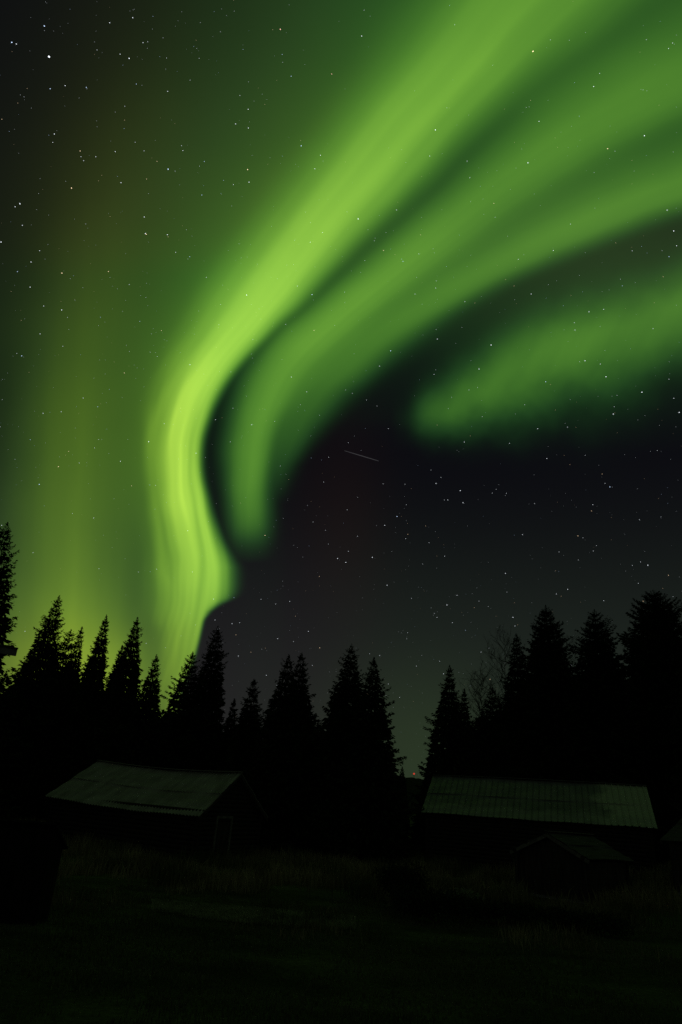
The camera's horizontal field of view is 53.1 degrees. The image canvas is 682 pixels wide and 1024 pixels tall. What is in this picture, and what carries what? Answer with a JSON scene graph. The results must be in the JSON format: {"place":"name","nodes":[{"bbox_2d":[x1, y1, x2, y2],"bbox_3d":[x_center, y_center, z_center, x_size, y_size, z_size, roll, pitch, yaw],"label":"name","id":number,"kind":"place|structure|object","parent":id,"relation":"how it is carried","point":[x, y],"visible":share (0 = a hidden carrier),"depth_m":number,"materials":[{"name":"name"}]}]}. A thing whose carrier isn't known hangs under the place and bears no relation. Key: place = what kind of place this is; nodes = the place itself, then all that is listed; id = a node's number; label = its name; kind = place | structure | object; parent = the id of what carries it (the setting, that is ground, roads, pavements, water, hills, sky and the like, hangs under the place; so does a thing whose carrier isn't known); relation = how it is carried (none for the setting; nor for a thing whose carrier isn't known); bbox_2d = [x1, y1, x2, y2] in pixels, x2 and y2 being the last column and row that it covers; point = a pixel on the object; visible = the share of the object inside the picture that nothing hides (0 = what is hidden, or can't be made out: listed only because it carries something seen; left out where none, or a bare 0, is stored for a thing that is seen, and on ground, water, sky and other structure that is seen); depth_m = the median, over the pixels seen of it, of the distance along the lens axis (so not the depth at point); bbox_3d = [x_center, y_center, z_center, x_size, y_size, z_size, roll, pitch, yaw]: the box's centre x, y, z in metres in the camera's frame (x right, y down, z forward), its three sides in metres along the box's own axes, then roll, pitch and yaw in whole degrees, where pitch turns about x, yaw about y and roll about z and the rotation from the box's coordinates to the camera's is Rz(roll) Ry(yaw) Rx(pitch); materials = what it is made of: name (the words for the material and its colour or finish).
{"place":"outdoors","nodes":[
{"label":"outdoors","id":0,"kind":"place"},
{"bbox_2d":[150,897,355,929],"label":"cut grass","id":1,"kind":"structure","parent":0,"point":[219,914],"depth_m":21.87,"materials":[{"name":"green plant"}]},
{"bbox_2d":[0,814,681,1023],"bbox_3d":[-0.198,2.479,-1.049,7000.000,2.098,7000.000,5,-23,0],"label":"ground","id":2,"kind":"structure","parent":0,"point":[82,1009],"depth_m":15.84,"materials":[{"name":"green plant"}]},
{"bbox_2d":[0,644,17,655],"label":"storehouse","id":3,"kind":"structure","parent":2,"relation":"on","point":[7,650],"depth_m":12.71,"materials":[{"name":"brown wood"}]},
{"bbox_2d":[0,522,23,818],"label":"spruce tree","id":4,"kind":"object","parent":2,"relation":"on","point":[5,608],"visible":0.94,"depth_m":42.37,"materials":[{"name":"black plant"}]},
{"bbox_2d":[0,818,67,925],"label":"woodshed","id":5,"kind":"object","parent":2,"relation":"on","point":[30,854],"visible":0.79,"depth_m":18.09,"materials":[{"name":"brown wood"}]},
{"bbox_2d":[0,595,69,820],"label":"spruce tree","id":6,"kind":"object","parent":2,"relation":"on","point":[35,669],"visible":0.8,"depth_m":56.31,"materials":[{"name":"black plant"}]},
{"bbox_2d":[0,629,80,821],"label":"spruce tree","id":7,"kind":"object","parent":2,"relation":"on","point":[64,658],"visible":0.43,"depth_m":56.47,"materials":[{"name":"black plant"}]},
{"bbox_2d":[17,627,83,821],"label":"spruce tree","id":8,"kind":"object","parent":2,"relation":"on","point":[74,687],"visible":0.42,"depth_m":58.22,"materials":[{"name":"black plant"}]},
{"bbox_2d":[36,614,109,818],"bbox_3d":[-21.489,17.188,57.389,4.592,17.521,4.783,5,-23,0],"label":"spruce tree","id":9,"kind":"object","parent":2,"relation":"on","point":[86,703],"visible":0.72,"depth_m":56.42,"materials":[{"name":"black plant"}]},
{"bbox_2d":[33,617,143,821],"bbox_3d":[-18.478,17.507,57.591,9.743,17.469,8.120,-15,-30,39],"label":"spruce tree","id":10,"kind":"object","parent":2,"relation":"on","point":[129,685],"visible":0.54,"depth_m":56.61,"materials":[{"name":"black plant"}]},
{"bbox_2d":[76,645,123,769],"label":"spruce tree","id":11,"kind":"object","parent":2,"relation":"on","point":[99,713],"visible":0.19,"depth_m":56.63,"materials":[{"name":"black plant"}]},
{"bbox_2d":[113,654,167,767],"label":"spruce tree","id":12,"kind":"object","parent":2,"relation":"on","point":[145,709],"visible":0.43,"depth_m":55.55,"materials":[{"name":"black plant"}]},
{"bbox_2d":[44,760,267,859],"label":"log barn","id":13,"kind":"structure","parent":2,"relation":"on","point":[159,810],"depth_m":39.70,"materials":[{"name":"wood"}]},
{"bbox_2d":[211,816,232,857],"bbox_3d":[-6.765,18.253,38.318,0.320,2.206,1.580,-7,-26,26],"label":"door","id":14,"kind":"structure","parent":13,"relation":"in","point":[221,836],"depth_m":38.38,"materials":[{"name":"wood"}]},
{"bbox_2d":[136,652,214,771],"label":"spruce tree","id":15,"kind":"object","parent":2,"relation":"on","point":[168,738],"visible":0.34,"depth_m":56.29,"materials":[{"name":"black plant"}]},
{"bbox_2d":[167,626,228,772],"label":"spruce tree","id":16,"kind":"object","parent":2,"relation":"on","point":[210,719],"visible":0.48,"depth_m":57.01,"materials":[{"name":"black plant"}]},
{"bbox_2d":[213,698,238,772],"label":"spruce tree","id":17,"kind":"object","parent":2,"relation":"on","point":[225,736],"visible":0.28,"depth_m":56.70,"materials":[{"name":"black plant"}]},
{"bbox_2d":[216,679,262,782],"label":"spruce tree","id":18,"kind":"object","parent":2,"relation":"on","point":[250,725],"visible":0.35,"depth_m":54.59,"materials":[{"name":"black plant"}]},
{"bbox_2d":[240,654,318,852],"bbox_3d":[-4.241,17.172,49.150,6.970,13.837,7.150,-1,-24,13],"label":"spruce tree","id":19,"kind":"object","parent":2,"relation":"on","point":[282,772],"visible":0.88,"depth_m":47.92,"materials":[{"name":"green plant"}]},
{"bbox_2d":[249,652,326,851],"bbox_3d":[-3.506,17.747,51.169,6.992,14.447,7.244,14,-25,-21],"label":"spruce tree","id":20,"kind":"object","parent":2,"relation":"on","point":[306,706],"visible":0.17,"depth_m":51.61,"materials":[{"name":"black plant"}]},
{"bbox_2d":[0,664,665,862],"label":"forest","id":21,"kind":"object","parent":2,"relation":"on","point":[315,729],"visible":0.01,"depth_m":60.72,"materials":[{"name":"plant"}]},
{"bbox_2d":[281,644,411,863],"bbox_3d":[0.678,17.002,49.289,9.614,15.073,8.628,5,-23,0],"label":"spruce tree","id":22,"kind":"object","parent":2,"relation":"on","point":[329,743],"visible":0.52,"depth_m":48.18,"materials":[{"name":"black plant"}]},
{"bbox_2d":[16,815,681,927],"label":"meadow grass","id":23,"kind":"structure","parent":2,"relation":"on","point":[138,863],"depth_m":31.57,"materials":[{"name":"green plant"}]},
{"bbox_2d":[303,657,426,867],"bbox_3d":[2.122,16.866,47.024,9.312,13.834,7.711,-17,-31,41],"label":"spruce tree","id":24,"kind":"object","parent":2,"relation":"on","point":[378,756],"visible":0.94,"depth_m":45.34,"materials":[{"name":"green plant"}]},
{"bbox_2d":[373,857,432,907],"bbox_3d":[2.339,13.927,25.590,2.292,1.769,1.797,5,-23,0],"label":"bush","id":25,"kind":"object","parent":2,"relation":"on","point":[392,874],"visible":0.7,"depth_m":25.54,"materials":[{"name":"green plant"}]},
{"bbox_2d":[398,767,411,825],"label":"spruce tree","id":26,"kind":"object","parent":2,"relation":"on","point":[402,774],"visible":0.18,"depth_m":120.82,"materials":[{"name":"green plant"}]},
{"bbox_2d":[389,881,479,923],"bbox_3d":[3.193,13.626,23.721,3.240,1.183,1.521,0,-23,10],"label":"bush","id":27,"kind":"object","parent":2,"relation":"on","point":[416,903],"visible":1,"depth_m":23.56,"materials":[{"name":"green plant"}]},
{"bbox_2d":[404,665,477,853],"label":"spruce tree","id":28,"kind":"object","parent":2,"relation":"on","point":[445,733],"visible":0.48,"depth_m":59.30,"materials":[{"name":"black plant"}]},
{"bbox_2d":[451,689,477,776],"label":"spruce tree","id":29,"kind":"object","parent":2,"relation":"on","point":[468,729],"visible":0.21,"depth_m":60.11,"materials":[{"name":"black plant"}]},
{"bbox_2d":[459,662,503,748],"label":"birch tree","id":30,"kind":"object","parent":2,"relation":"on","point":[478,703],"visible":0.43,"depth_m":63.66,"materials":[{"name":"black plant"}]},
{"bbox_2d":[469,687,513,779],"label":"spruce tree","id":31,"kind":"object","parent":2,"relation":"on","point":[495,727],"visible":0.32,"depth_m":59.67,"materials":[{"name":"black plant"}]},
{"bbox_2d":[459,625,536,723],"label":"birch tree","id":32,"kind":"object","parent":2,"relation":"on","point":[500,664],"visible":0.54,"depth_m":64.43,"materials":[{"name":"black plant"}]},
{"bbox_2d":[491,633,544,780],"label":"spruce tree","id":33,"kind":"object","parent":2,"relation":"on","point":[515,718],"visible":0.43,"depth_m":59.73,"materials":[{"name":"black plant"}]},
{"bbox_2d":[421,775,657,875],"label":"log barn","id":34,"kind":"structure","parent":2,"relation":"on","point":[492,821],"depth_m":44.93,"materials":[{"name":"wood"},{"name":"metal"}]},
{"bbox_2d":[499,605,607,783],"bbox_3d":[18.307,18.449,59.333,10.238,21.215,9.723,5,-23,0],"label":"spruce tree","id":35,"kind":"object","parent":2,"relation":"on","point":[554,712],"visible":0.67,"depth_m":58.12,"materials":[{"name":"green plant"}]},
{"bbox_2d":[556,631,577,679],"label":"birch tree","id":36,"kind":"object","parent":2,"relation":"on","point":[569,651],"visible":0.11,"depth_m":64.34,"materials":[{"name":"black plant"}]},
{"bbox_2d":[509,830,633,904],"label":"shed","id":37,"kind":"structure","parent":2,"relation":"on","point":[549,862],"depth_m":33.38,"materials":[{"name":"wood"}]},
{"bbox_2d":[565,609,653,804],"bbox_3d":[22.300,18.480,59.000,10.300,20.924,10.875,-16,-30,40],"label":"spruce tree","id":38,"kind":"object","parent":2,"relation":"on","point":[601,668],"visible":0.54,"depth_m":58.86,"materials":[{"name":"black plant"}]},
{"bbox_2d":[596,591,681,861],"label":"pine tree","id":39,"kind":"object","parent":2,"relation":"on","point":[654,645],"visible":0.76,"depth_m":55.79,"materials":[{"name":"plant"}]},
{"bbox_2d":[660,818,681,894],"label":"board barn","id":40,"kind":"structure","parent":2,"relation":"on","point":[673,836],"depth_m":34.70,"materials":[{"name":"wood"}]},
{"bbox_2d":[0,0,681,778],"label":"sky","id":41,"kind":"structure","parent":0,"point":[327,327],"materials":[{"name":"green"}]},
{"bbox_2d":[398,775,424,808],"bbox_3d":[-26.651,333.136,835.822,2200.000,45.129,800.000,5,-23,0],"label":"hills","id":42,"kind":"structure","parent":0,"point":[411,788],"depth_m":712.93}
]}

